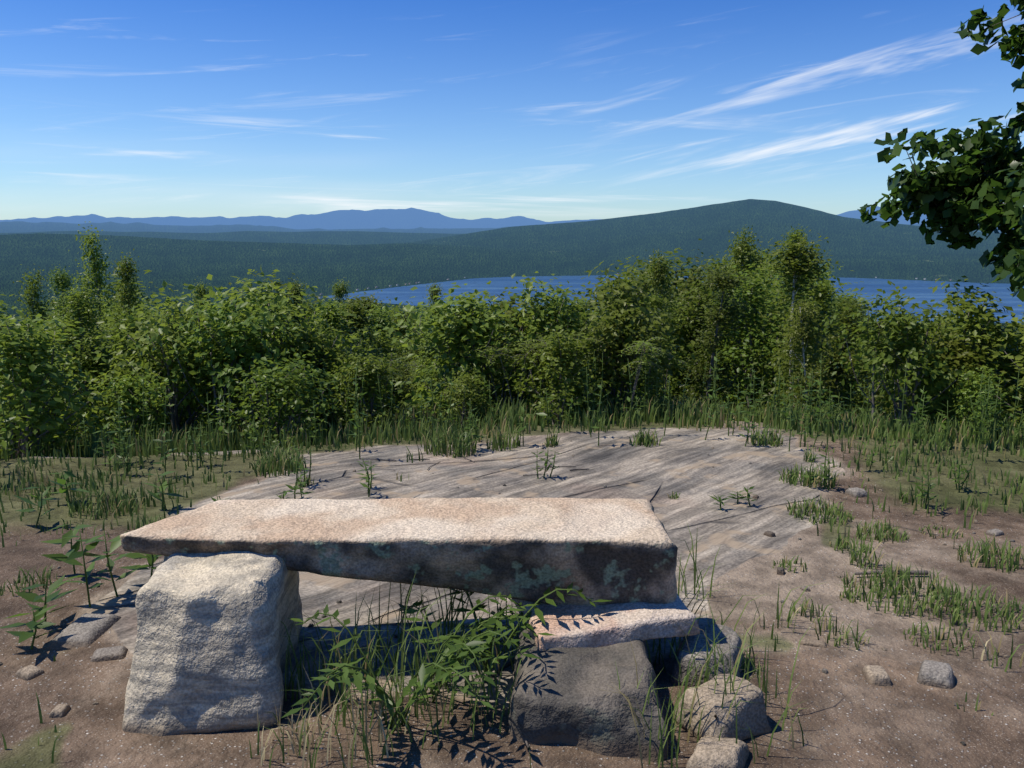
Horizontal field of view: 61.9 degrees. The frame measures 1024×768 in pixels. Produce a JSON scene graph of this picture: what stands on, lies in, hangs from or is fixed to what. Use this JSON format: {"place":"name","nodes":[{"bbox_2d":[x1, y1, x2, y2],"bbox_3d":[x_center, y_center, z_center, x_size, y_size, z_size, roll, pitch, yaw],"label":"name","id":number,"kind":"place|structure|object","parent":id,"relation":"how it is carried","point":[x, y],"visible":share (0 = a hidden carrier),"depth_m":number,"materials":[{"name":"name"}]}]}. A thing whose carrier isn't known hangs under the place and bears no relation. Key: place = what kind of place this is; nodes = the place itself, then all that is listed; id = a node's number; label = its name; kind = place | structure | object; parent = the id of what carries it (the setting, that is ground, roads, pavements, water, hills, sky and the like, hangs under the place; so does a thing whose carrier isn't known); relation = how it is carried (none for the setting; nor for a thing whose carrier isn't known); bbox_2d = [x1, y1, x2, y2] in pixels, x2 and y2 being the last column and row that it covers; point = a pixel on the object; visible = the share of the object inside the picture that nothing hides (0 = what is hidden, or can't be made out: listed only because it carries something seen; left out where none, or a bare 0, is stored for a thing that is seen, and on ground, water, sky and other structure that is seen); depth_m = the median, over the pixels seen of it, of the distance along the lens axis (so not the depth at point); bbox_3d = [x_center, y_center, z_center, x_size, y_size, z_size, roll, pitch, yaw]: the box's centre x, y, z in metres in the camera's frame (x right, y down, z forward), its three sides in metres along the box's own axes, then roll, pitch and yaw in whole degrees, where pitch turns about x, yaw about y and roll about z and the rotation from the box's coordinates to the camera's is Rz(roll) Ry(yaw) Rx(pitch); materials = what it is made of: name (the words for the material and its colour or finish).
{"place":"outdoors","nodes":[
{"label":"outdoors","id":0,"kind":"place"},
{"bbox_2d":[0,199,1023,767],"bbox_3d":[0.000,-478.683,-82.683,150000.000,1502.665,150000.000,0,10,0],"label":"terrain","id":1,"kind":"structure","parent":0,"point":[850,715],"depth_m":4.63,"materials":[{"name":"soil"}]},
{"bbox_2d":[14,665,43,680],"bbox_3d":[-1.751,1.056,3.097,0.095,0.042,0.076,6,11,29],"label":"field stone","id":2,"kind":"object","parent":1,"relation":"on","point":[29,673],"visible":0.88,"depth_m":3.08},
{"bbox_2d":[13,264,54,433],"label":"sapling tree","id":3,"kind":"object","parent":1,"relation":"on","point":[31,287],"visible":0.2,"depth_m":12.77,"materials":[{"name":"green plant"}]},
{"bbox_2d":[0,318,115,456],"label":"bush","id":4,"kind":"object","parent":1,"relation":"on","point":[69,374],"visible":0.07,"depth_m":8.15,"materials":[{"name":"green plant"}]},
{"bbox_2d":[48,704,69,717],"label":"field stone","id":5,"kind":"object","parent":1,"relation":"on","point":[59,710],"visible":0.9,"depth_m":2.81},
{"bbox_2d":[43,264,75,440],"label":"sapling tree","id":6,"kind":"object","parent":1,"relation":"on","point":[63,279],"visible":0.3,"depth_m":11.66,"materials":[{"name":"green plant"}]},
{"bbox_2d":[0,306,128,457],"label":"bush","id":7,"kind":"object","parent":1,"relation":"on","point":[27,377],"visible":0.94,"depth_m":6.72,"materials":[{"name":"green plant"}]},
{"bbox_2d":[40,310,112,440],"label":"sapling tree","id":8,"kind":"object","parent":1,"relation":"on","point":[59,317],"visible":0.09,"depth_m":10.95,"materials":[{"name":"green plant"}]},
{"bbox_2d":[44,614,119,648],"bbox_3d":[-1.711,0.989,3.420,0.191,0.052,0.290,1,10,4],"label":"field stone","id":9,"kind":"object","parent":1,"relation":"on","point":[84,630],"visible":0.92,"depth_m":3.37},
{"bbox_2d":[42,283,126,437],"bbox_3d":[-4.430,-0.137,8.855,0.970,1.805,1.003,-2,10,-14],"label":"sapling tree","id":10,"kind":"object","parent":1,"relation":"on","point":[89,364],"visible":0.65,"depth_m":8.82,"materials":[{"name":"green plant"}]},
{"bbox_2d":[67,221,122,412],"bbox_3d":[-6.374,-0.546,13.396,1.016,3.944,1.012,-5,11,-27],"label":"sapling tree","id":11,"kind":"object","parent":1,"relation":"on","point":[97,272],"visible":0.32,"depth_m":13.22,"materials":[{"name":"green plant"}]},
{"bbox_2d":[75,318,124,437],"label":"sapling tree","id":12,"kind":"object","parent":1,"relation":"on","point":[103,323],"visible":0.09,"depth_m":11.23,"materials":[{"name":"green plant"}]},
{"bbox_2d":[28,257,173,428],"bbox_3d":[-8.085,-0.019,17.323,4.273,5.093,4.702,-1,7,11],"label":"bush","id":13,"kind":"object","parent":1,"relation":"on","point":[162,288],"visible":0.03,"depth_m":17.54,"materials":[{"name":"green plant"}]},
{"bbox_2d":[90,646,127,661],"bbox_3d":[-1.526,1.026,3.229,0.130,0.042,0.094,-3,10,-15],"label":"field stone","id":14,"kind":"object","parent":1,"relation":"on","point":[109,653],"visible":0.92,"depth_m":3.21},
{"bbox_2d":[91,292,151,357],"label":"sapling tree","id":15,"kind":"object","parent":1,"relation":"on","point":[110,309],"visible":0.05,"depth_m":12.36,"materials":[{"name":"green plant"}]},
{"bbox_2d":[104,249,149,430],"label":"sapling tree","id":16,"kind":"object","parent":1,"relation":"on","point":[130,298],"visible":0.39,"depth_m":11.06,"materials":[{"name":"green plant"}]},
{"bbox_2d":[90,364,176,453],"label":"bush","id":17,"kind":"object","parent":1,"relation":"on","point":[133,400],"visible":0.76,"depth_m":7.35,"materials":[{"name":"green plant"}]},
{"bbox_2d":[71,296,206,436],"bbox_3d":[-3.617,-0.073,8.582,1.312,1.603,1.193,2,8,13],"label":"bush","id":18,"kind":"object","parent":1,"relation":"on","point":[131,331],"visible":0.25,"depth_m":8.47,"materials":[{"name":"green plant"}]},
{"bbox_2d":[76,280,242,441],"bbox_3d":[-3.259,-0.138,8.137,1.550,1.712,1.654,-4,5,5],"label":"bush","id":19,"kind":"object","parent":1,"relation":"on","point":[158,351],"visible":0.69,"depth_m":8.07,"materials":[{"name":"green plant"}]},
{"bbox_2d":[114,330,227,435],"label":"bush","id":20,"kind":"object","parent":1,"relation":"on","point":[203,418],"visible":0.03,"depth_m":9.51,"materials":[{"name":"green plant"}]},
{"bbox_2d":[185,276,213,332],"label":"sapling tree","id":21,"kind":"object","parent":1,"relation":"on","point":[202,291],"visible":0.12,"depth_m":13.37,"materials":[{"name":"green plant"}]},
{"bbox_2d":[132,557,307,736],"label":"stone block","id":22,"kind":"structure","parent":1,"relation":"on","point":[213,662],"depth_m":2.73,"materials":[{"name":"stone"}]},
{"bbox_2d":[120,497,677,604],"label":"bench slab","id":23,"kind":"structure","parent":22,"relation":"on","point":[621,550],"depth_m":3.04,"materials":[{"name":"stone"}]},
{"bbox_2d":[128,285,341,432],"bbox_3d":[-2.569,-0.134,8.103,1.605,1.605,1.628,5,11,27],"label":"bush","id":24,"kind":"object","parent":1,"relation":"on","point":[234,338],"visible":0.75,"depth_m":7.81,"materials":[{"name":"green plant"}]},
{"bbox_2d":[178,267,380,436],"bbox_3d":[-2.368,-0.301,8.646,1.916,1.825,1.796,-6,10,-14],"label":"bush","id":25,"kind":"object","parent":1,"relation":"on","point":[264,297],"visible":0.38,"depth_m":8.50,"materials":[{"name":"green plant"}]},
{"bbox_2d":[202,353,360,449],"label":"bush","id":26,"kind":"object","parent":1,"relation":"on","point":[278,390],"visible":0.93,"depth_m":7.18,"materials":[{"name":"green plant"}]},
{"bbox_2d":[246,263,335,421],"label":"bush","id":27,"kind":"object","parent":1,"relation":"on","point":[282,285],"visible":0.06,"depth_m":13.41,"materials":[{"name":"green plant"}]},
{"bbox_2d":[286,276,312,340],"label":"sapling tree","id":28,"kind":"object","parent":1,"relation":"on","point":[295,291],"visible":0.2,"depth_m":13.23,"materials":[{"name":"green plant"}]},
{"bbox_2d":[279,321,386,432],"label":"bush","id":29,"kind":"object","parent":1,"relation":"on","point":[302,346],"visible":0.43,"depth_m":8.76,"materials":[{"name":"green plant"}]},
{"bbox_2d":[309,298,368,414],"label":"sapling tree","id":30,"kind":"object","parent":1,"relation":"on","point":[333,308],"visible":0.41,"depth_m":9.45,"materials":[{"name":"green plant"}]},
{"bbox_2d":[331,277,360,401],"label":"sapling tree","id":31,"kind":"object","parent":1,"relation":"on","point":[339,293],"visible":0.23,"depth_m":11.49,"materials":[{"name":"green plant"}]},
{"bbox_2d":[324,297,391,411],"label":"sapling tree","id":32,"kind":"object","parent":1,"relation":"on","point":[359,321],"visible":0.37,"depth_m":10.77,"materials":[{"name":"green plant"}]},
{"bbox_2d":[334,325,386,416],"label":"sapling tree","id":33,"kind":"object","parent":1,"relation":"on","point":[371,336],"visible":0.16,"depth_m":11.62,"materials":[{"name":"green plant"}]},
{"bbox_2d":[325,345,405,433],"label":"bush","id":34,"kind":"object","parent":1,"relation":"on","point":[370,373],"visible":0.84,"depth_m":8.26,"materials":[{"name":"green plant"}]},
{"bbox_2d":[341,290,390,350],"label":"sapling tree","id":35,"kind":"object","parent":1,"relation":"on","point":[370,300],"visible":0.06,"depth_m":20.64,"materials":[{"name":"green plant"}]},
{"bbox_2d":[357,303,410,416],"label":"sapling tree","id":36,"kind":"object","parent":1,"relation":"on","point":[384,323],"visible":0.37,"depth_m":15.42,"materials":[{"name":"green plant"}]},
{"bbox_2d":[361,320,415,415],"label":"sapling tree","id":37,"kind":"object","parent":1,"relation":"on","point":[383,343],"visible":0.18,"depth_m":14.88,"materials":[{"name":"green plant"}]},
{"bbox_2d":[379,303,419,388],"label":"sapling tree","id":38,"kind":"object","parent":1,"relation":"on","point":[400,329],"visible":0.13,"depth_m":17.76,"materials":[{"name":"green plant"}]},
{"bbox_2d":[382,336,417,413],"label":"sapling tree","id":39,"kind":"object","parent":1,"relation":"on","point":[400,348],"visible":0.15,"depth_m":16.10,"materials":[{"name":"green plant"}]},
{"bbox_2d":[388,334,427,411],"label":"sapling tree","id":40,"kind":"object","parent":1,"relation":"on","point":[406,371],"visible":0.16,"depth_m":12.50,"materials":[{"name":"green plant"}]},
{"bbox_2d":[403,321,443,410],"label":"sapling tree","id":41,"kind":"object","parent":1,"relation":"on","point":[421,360],"visible":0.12,"depth_m":11.71,"materials":[{"name":"green plant"}]},
{"bbox_2d":[408,300,461,414],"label":"sapling tree","id":42,"kind":"object","parent":1,"relation":"on","point":[434,375],"visible":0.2,"depth_m":9.90,"materials":[{"name":"green plant"}]},
{"bbox_2d":[422,277,449,397],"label":"sapling tree","id":43,"kind":"object","parent":1,"relation":"on","point":[432,293],"visible":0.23,"depth_m":11.63,"materials":[{"name":"green plant"}]},
{"bbox_2d":[373,281,542,429],"bbox_3d":[-0.458,-0.273,8.931,1.834,1.604,1.452,-4,10,-3],"label":"bush","id":44,"kind":"object","parent":1,"relation":"on","point":[466,324],"visible":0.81,"depth_m":8.68,"materials":[{"name":"green plant"}]},
{"bbox_2d":[429,366,497,429],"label":"bush","id":45,"kind":"object","parent":1,"relation":"on","point":[470,395],"visible":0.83,"depth_m":8.00,"materials":[{"name":"green plant"}]},
{"bbox_2d":[464,336,539,410],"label":"sumac shrub","id":46,"kind":"object","parent":1,"relation":"on","point":[494,356],"visible":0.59,"depth_m":8.64,"materials":[{"name":"green plant"}]},
{"bbox_2d":[0,416,1023,767],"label":"grass tufts","id":47,"kind":"object","parent":1,"relation":"on","point":[276,464],"visible":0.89,"depth_m":3.47,"materials":[{"name":"plant"}]},
{"bbox_2d":[0,391,1023,767],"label":"grass","id":48,"kind":"structure","parent":1,"relation":"on","point":[690,411],"depth_m":7.03,"materials":[{"name":"plant"}]},
{"bbox_2d":[0,351,1023,733],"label":"weed plants","id":49,"kind":"object","parent":1,"relation":"on","point":[476,645],"visible":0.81,"depth_m":4.70,"materials":[{"name":"green plant"}]},
{"bbox_2d":[475,337,553,405],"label":"sumac shrub","id":50,"kind":"object","parent":1,"relation":"on","point":[520,355],"visible":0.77,"depth_m":8.34,"materials":[{"name":"green plant"}]},
{"bbox_2d":[95,451,950,748],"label":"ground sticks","id":51,"kind":"object","parent":1,"relation":"on","point":[587,469],"visible":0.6,"depth_m":4.66,"materials":[{"name":"wood"}]},
{"bbox_2d":[455,287,591,408],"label":"shrub","id":52,"kind":"object","parent":1,"relation":"on","point":[504,342],"visible":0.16,"depth_m":9.38,"materials":[{"name":"green plant"}]},
{"bbox_2d":[474,271,599,410],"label":"shrub","id":53,"kind":"object","parent":1,"relation":"on","point":[548,311],"visible":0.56,"depth_m":8.75,"materials":[{"name":"green plant"}]},
{"bbox_2d":[105,434,988,767],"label":"dry grass","id":54,"kind":"structure","parent":1,"relation":"on","point":[365,704],"depth_m":2.61,"materials":[{"name":"plant"}]},
{"bbox_2d":[511,335,604,417],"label":"sumac shrub","id":55,"kind":"object","parent":1,"relation":"on","point":[588,339],"visible":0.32,"depth_m":8.45,"materials":[{"name":"green plant"}]},
{"bbox_2d":[505,325,619,425],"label":"shrub","id":56,"kind":"object","parent":1,"relation":"on","point":[560,349],"visible":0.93,"depth_m":7.98,"materials":[{"name":"green plant"}]},
{"bbox_2d":[571,297,599,399],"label":"sapling tree","id":57,"kind":"object","parent":1,"relation":"on","point":[584,307],"visible":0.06,"depth_m":11.20,"materials":[{"name":"green plant"}]},
{"bbox_2d":[514,622,674,757],"bbox_3d":[0.270,0.997,3.028,0.528,0.330,0.948,1,10,5],"label":"bench base","id":58,"kind":"object","parent":1,"relation":"on","point":[562,700],"visible":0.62,"depth_m":2.61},
{"bbox_2d":[511,588,702,644],"bbox_3d":[0.331,0.815,3.152,0.610,0.102,0.507,-4,12,-11],"label":"flat stone","id":59,"kind":"object","parent":58,"relation":"on","point":[597,624],"visible":0.45,"depth_m":2.97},
{"bbox_2d":[570,270,620,382],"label":"sapling tree","id":60,"kind":"object","parent":1,"relation":"on","point":[593,296],"visible":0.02,"depth_m":19.58,"materials":[{"name":"green plant"}]},
{"bbox_2d":[570,299,673,416],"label":"shrub","id":61,"kind":"object","parent":1,"relation":"on","point":[615,337],"visible":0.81,"depth_m":8.73,"materials":[{"name":"green plant"}]},
{"bbox_2d":[568,260,694,411],"bbox_3d":[1.277,-0.420,9.437,1.551,1.892,1.470,8,13,38],"label":"shrub","id":62,"kind":"object","parent":1,"relation":"on","point":[624,294],"visible":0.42,"depth_m":9.16,"materials":[{"name":"green plant"}]},
{"bbox_2d":[589,250,676,314],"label":"sapling tree","id":63,"kind":"object","parent":1,"relation":"on","point":[643,274],"visible":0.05,"depth_m":18.15,"materials":[{"name":"green plant"}]},
{"bbox_2d":[619,337,667,416],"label":"sumac shrub","id":64,"kind":"object","parent":1,"relation":"on","point":[645,344],"visible":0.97,"depth_m":8.21,"materials":[{"name":"green plant"}]},
{"bbox_2d":[632,292,676,403],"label":"sapling tree","id":65,"kind":"object","parent":1,"relation":"on","point":[652,304],"visible":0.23,"depth_m":11.27,"materials":[{"name":"green plant"}]},
{"bbox_2d":[641,249,682,397],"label":"sapling tree","id":66,"kind":"object","parent":1,"relation":"on","point":[658,270],"visible":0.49,"depth_m":11.79,"materials":[{"name":"green plant"}]},
{"bbox_2d":[620,238,710,313],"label":"sapling tree","id":67,"kind":"object","parent":1,"relation":"on","point":[678,261],"visible":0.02,"depth_m":19.85,"materials":[{"name":"green plant"}]},
{"bbox_2d":[638,295,707,407],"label":"sapling tree","id":68,"kind":"object","parent":1,"relation":"on","point":[676,388],"visible":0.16,"depth_m":12.88,"materials":[{"name":"green plant"}]},
{"bbox_2d":[628,249,753,404],"bbox_3d":[2.750,-0.624,14.057,2.427,3.211,2.205,-4,14,-25],"label":"sapling tree","id":69,"kind":"object","parent":1,"relation":"on","point":[694,270],"visible":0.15,"depth_m":13.86,"materials":[{"name":"green plant"}]},
{"bbox_2d":[670,278,728,403],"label":"sapling tree","id":70,"kind":"object","parent":1,"relation":"on","point":[691,376],"visible":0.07,"depth_m":13.63,"materials":[{"name":"green plant"}]},
{"bbox_2d":[672,625,740,689],"bbox_3d":[0.703,0.987,3.050,0.242,0.174,0.290,4,10,20],"label":"rock","id":71,"kind":"object","parent":1,"relation":"on","point":[692,640],"visible":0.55,"depth_m":2.96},
{"bbox_2d":[684,738,739,767],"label":"rock","id":72,"kind":"object","parent":1,"relation":"on","point":[704,753],"visible":0.89,"depth_m":2.52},
{"bbox_2d":[675,266,755,407],"bbox_3d":[2.547,-0.447,10.965,0.975,2.124,1.065,-6,13,-31],"label":"sapling tree","id":73,"kind":"object","parent":1,"relation":"on","point":[723,282],"visible":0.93,"depth_m":10.81,"materials":[{"name":"green plant"}]},
{"bbox_2d":[666,272,772,408],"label":"shrub","id":74,"kind":"object","parent":1,"relation":"on","point":[703,303],"visible":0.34,"depth_m":13.04,"materials":[{"name":"green plant"}]},
{"bbox_2d":[686,252,755,393],"bbox_3d":[4.028,-0.630,16.651,1.742,3.845,1.882,-2,10,-10],"label":"sapling tree","id":75,"kind":"object","parent":1,"relation":"on","point":[715,266],"visible":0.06,"depth_m":16.54,"materials":[{"name":"green plant"}]},
{"bbox_2d":[673,676,771,749],"bbox_3d":[0.665,1.048,2.704,0.256,0.166,0.232,-6,11,-30],"label":"rock","id":76,"kind":"object","parent":1,"relation":"on","point":[750,713],"visible":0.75,"depth_m":2.65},
{"bbox_2d":[710,225,764,415],"bbox_3d":[3.367,-0.792,13.055,0.896,3.240,0.833,-2,10,-10],"label":"sapling tree","id":77,"kind":"object","parent":1,"relation":"on","point":[741,250],"visible":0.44,"depth_m":12.80,"materials":[{"name":"green plant"}]},
{"bbox_2d":[694,254,824,415],"bbox_3d":[3.652,-0.550,12.303,1.920,2.608,1.745,2,10,22],"label":"sapling tree","id":78,"kind":"object","parent":1,"relation":"on","point":[751,327],"visible":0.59,"depth_m":12.20,"materials":[{"name":"green plant"}]},
{"bbox_2d":[735,255,784,410],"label":"sapling tree","id":79,"kind":"object","parent":1,"relation":"on","point":[771,277],"visible":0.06,"depth_m":16.30,"materials":[{"name":"green plant"}]},
{"bbox_2d":[744,292,787,412],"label":"sapling tree","id":80,"kind":"object","parent":1,"relation":"on","point":[762,317],"visible":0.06,"depth_m":14.67,"materials":[{"name":"green plant"}]},
{"bbox_2d":[767,224,811,408],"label":"sapling tree","id":81,"kind":"object","parent":1,"relation":"on","point":[797,241],"visible":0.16,"depth_m":11.25,"materials":[{"name":"green plant"}]},
{"bbox_2d":[742,230,851,415],"bbox_3d":[3.439,-0.608,10.210,1.216,2.435,1.321,5,11,25],"label":"sapling tree","id":82,"kind":"object","parent":1,"relation":"on","point":[807,260],"visible":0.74,"depth_m":9.98,"materials":[{"name":"green plant"}]},
{"bbox_2d":[735,264,863,407],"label":"shrub","id":83,"kind":"object","parent":1,"relation":"on","point":[851,391],"visible":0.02,"depth_m":14.98,"materials":[{"name":"green plant"}]},
{"bbox_2d":[774,294,842,412],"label":"sapling tree","id":84,"kind":"object","parent":1,"relation":"on","point":[806,335],"visible":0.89,"depth_m":9.29,"materials":[{"name":"green plant"}]},
{"bbox_2d":[800,638,826,647],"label":"field stone","id":85,"kind":"object","parent":1,"relation":"on","point":[813,642],"visible":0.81,"depth_m":3.28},
{"bbox_2d":[784,276,852,410],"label":"sapling tree","id":86,"kind":"object","parent":1,"relation":"on","point":[822,299],"visible":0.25,"depth_m":12.20,"materials":[{"name":"green plant"}]},
{"bbox_2d":[805,259,854,388],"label":"sapling tree","id":87,"kind":"object","parent":1,"relation":"on","point":[823,277],"visible":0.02,"depth_m":18.93,"materials":[{"name":"green plant"}]},
{"bbox_2d":[799,297,874,419],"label":"sapling tree","id":88,"kind":"object","parent":1,"relation":"on","point":[834,388],"visible":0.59,"depth_m":11.18,"materials":[{"name":"green plant"}]},
{"bbox_2d":[831,293,867,322],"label":"shrub","id":89,"kind":"object","parent":1,"relation":"on","point":[842,302],"visible":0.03,"depth_m":20.15,"materials":[{"name":"green plant"}]},
{"bbox_2d":[844,488,866,497],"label":"field stone","id":90,"kind":"object","parent":1,"relation":"on","point":[856,492],"visible":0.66,"depth_m":5.34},
{"bbox_2d":[844,339,887,414],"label":"sapling tree","id":91,"kind":"object","parent":1,"relation":"on","point":[858,403],"visible":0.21,"depth_m":13.98,"materials":[{"name":"green plant"}]},
{"bbox_2d":[863,666,892,685],"bbox_3d":[1.292,1.042,3.017,0.091,0.058,0.114,1,10,5],"label":"field stone","id":92,"kind":"object","parent":1,"relation":"on","point":[879,676],"visible":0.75,"depth_m":2.99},
{"bbox_2d":[812,280,1000,428],"bbox_3d":[3.649,-0.210,7.956,1.423,1.490,1.407,-2,10,-10],"label":"shrub","id":93,"kind":"object","parent":1,"relation":"on","point":[902,347],"visible":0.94,"depth_m":7.78,"materials":[{"name":"green plant"}]},
{"bbox_2d":[860,323,1007,427],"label":"shrub","id":94,"kind":"object","parent":1,"relation":"on","point":[962,355],"visible":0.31,"depth_m":8.29,"materials":[{"name":"green plant"}]},
{"bbox_2d":[917,659,954,689],"bbox_3d":[1.500,1.033,3.014,0.124,0.078,0.149,5,11,28],"label":"field stone","id":95,"kind":"object","parent":1,"relation":"on","point":[935,674],"visible":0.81,"depth_m":2.97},
{"bbox_2d":[857,0,1023,301],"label":"oak tree","id":96,"kind":"object","parent":1,"relation":"on","point":[979,181],"visible":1,"depth_m":8.66,"materials":[{"name":"green plant"}]},
{"bbox_2d":[890,338,1022,429],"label":"shrub","id":97,"kind":"object","parent":1,"relation":"on","point":[957,379],"visible":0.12,"depth_m":8.21,"materials":[{"name":"green plant"}]},
{"bbox_2d":[899,275,1023,422],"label":"shrub","id":98,"kind":"object","parent":1,"relation":"on","point":[986,320],"visible":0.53,"depth_m":8.47,"materials":[{"name":"green plant"}]},
{"bbox_2d":[948,364,1022,435],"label":"shrub","id":99,"kind":"object","parent":1,"relation":"on","point":[968,393],"visible":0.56,"depth_m":7.35,"materials":[{"name":"green plant"}]},
{"bbox_2d":[954,306,1023,429],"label":"shrub","id":100,"kind":"object","parent":1,"relation":"on","point":[1020,364],"visible":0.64,"depth_m":8.14,"materials":[{"name":"green plant"}]},
{"bbox_2d":[987,322,1023,423],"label":"sapling tree","id":101,"kind":"object","parent":1,"relation":"on","point":[1015,391],"visible":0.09,"depth_m":9.37,"materials":[{"name":"green plant"}]},
{"bbox_2d":[0,0,1023,221],"label":"sky","id":102,"kind":"structure","parent":0,"point":[543,110],"materials":[{"name":"blue"}]},
{"bbox_2d":[322,275,1023,322],"bbox_3d":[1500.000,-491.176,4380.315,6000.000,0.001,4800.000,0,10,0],"label":"lake water","id":103,"kind":"structure","parent":0,"point":[919,291],"depth_m":4202.62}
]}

